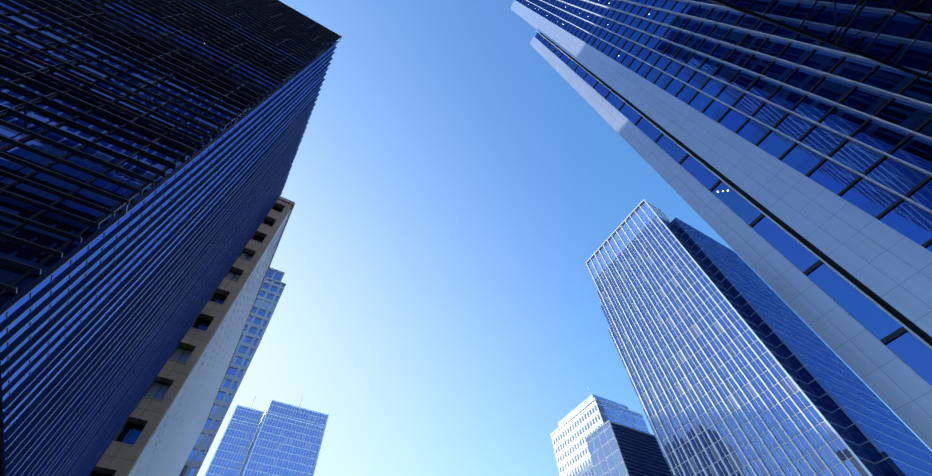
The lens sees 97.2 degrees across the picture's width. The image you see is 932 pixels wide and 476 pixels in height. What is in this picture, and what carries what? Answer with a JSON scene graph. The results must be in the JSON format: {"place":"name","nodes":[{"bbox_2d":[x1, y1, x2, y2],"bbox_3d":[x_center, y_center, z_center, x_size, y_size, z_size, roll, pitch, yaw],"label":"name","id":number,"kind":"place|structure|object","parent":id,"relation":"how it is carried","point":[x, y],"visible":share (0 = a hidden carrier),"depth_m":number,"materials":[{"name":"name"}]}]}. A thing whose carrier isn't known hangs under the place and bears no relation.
{"place":"outdoors","nodes":[
{"label":"outdoors","id":0,"kind":"place"},
{"bbox_2d":[239,395,328,475],"bbox_3d":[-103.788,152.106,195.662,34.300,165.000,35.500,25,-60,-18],"label":"tower","id":1,"kind":"structure","parent":0,"point":[287,439],"depth_m":226.44,"materials":[{"name":"blue glass"}]},
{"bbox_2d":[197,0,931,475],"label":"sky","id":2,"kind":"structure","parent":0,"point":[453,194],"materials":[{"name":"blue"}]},
{"bbox_2d":[550,388,649,475],"bbox_3d":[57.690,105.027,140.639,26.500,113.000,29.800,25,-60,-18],"label":"building","id":3,"kind":"structure","parent":0,"point":[583,420],"depth_m":165.86,"materials":[{"name":"white glass"}]},
{"bbox_2d":[585,420,671,475],"bbox_3d":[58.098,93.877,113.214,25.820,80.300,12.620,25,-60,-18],"label":"low building","id":4,"kind":"structure","parent":0,"point":[616,449],"depth_m":135.55,"materials":[{"name":"blue glass"}]},
{"bbox_2d":[586,199,931,475],"bbox_3d":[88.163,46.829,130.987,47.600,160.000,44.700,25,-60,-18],"label":"skyscraper","id":5,"kind":"structure","parent":0,"point":[734,364],"depth_m":117.41,"materials":[{"name":"blue glass"}]},
{"label":"ground","id":6,"kind":"structure","parent":0,"visible":0},
{"bbox_2d":[0,0,341,475],"bbox_3d":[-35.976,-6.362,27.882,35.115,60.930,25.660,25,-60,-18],"label":"skyscraper","id":7,"kind":"structure","parent":6,"relation":"on","point":[110,110],"depth_m":21.74,"materials":[{"name":"blue glass"}]},
{"bbox_2d":[0,41,338,475],"bbox_3d":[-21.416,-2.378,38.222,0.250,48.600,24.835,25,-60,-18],"label":"building side fins","id":8,"kind":"object","parent":7,"relation":"attached to","point":[78,439],"visible":1,"depth_m":24.17,"materials":[{"name":"blue metal"}]},
{"bbox_2d":[89,196,294,475],"bbox_3d":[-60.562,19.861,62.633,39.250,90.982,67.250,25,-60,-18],"label":"stone office building","id":9,"kind":"structure","parent":6,"relation":"on","point":[160,431],"depth_m":46.64,"materials":[{"name":"stone"},{"name":"glass"}]},
{"bbox_2d":[179,267,285,475],"bbox_3d":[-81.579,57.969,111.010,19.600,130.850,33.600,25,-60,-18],"label":"tower building","id":10,"kind":"structure","parent":6,"relation":"on","point":[268,297],"depth_m":125.05,"materials":[{"name":"blue glass"}]},
{"bbox_2d":[205,396,263,475],"bbox_3d":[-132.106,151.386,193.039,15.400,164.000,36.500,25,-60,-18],"label":"tower","id":11,"kind":"structure","parent":6,"relation":"on","point":[231,452],"depth_m":223.60,"materials":[{"name":"blue glass"}]},
{"bbox_2d":[510,0,931,449],"bbox_3d":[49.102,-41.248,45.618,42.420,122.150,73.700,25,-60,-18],"label":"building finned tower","id":12,"kind":"structure","parent":6,"relation":"on","point":[793,169],"depth_m":21.21,"materials":[{"name":"blue glass"}]},
{"bbox_2d":[708,0,931,81],"bbox_3d":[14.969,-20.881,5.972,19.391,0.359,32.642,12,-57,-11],"label":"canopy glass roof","id":13,"kind":"structure","parent":12,"relation":"attached to","point":[861,26],"depth_m":15.03,"materials":[{"name":"blue glass"}]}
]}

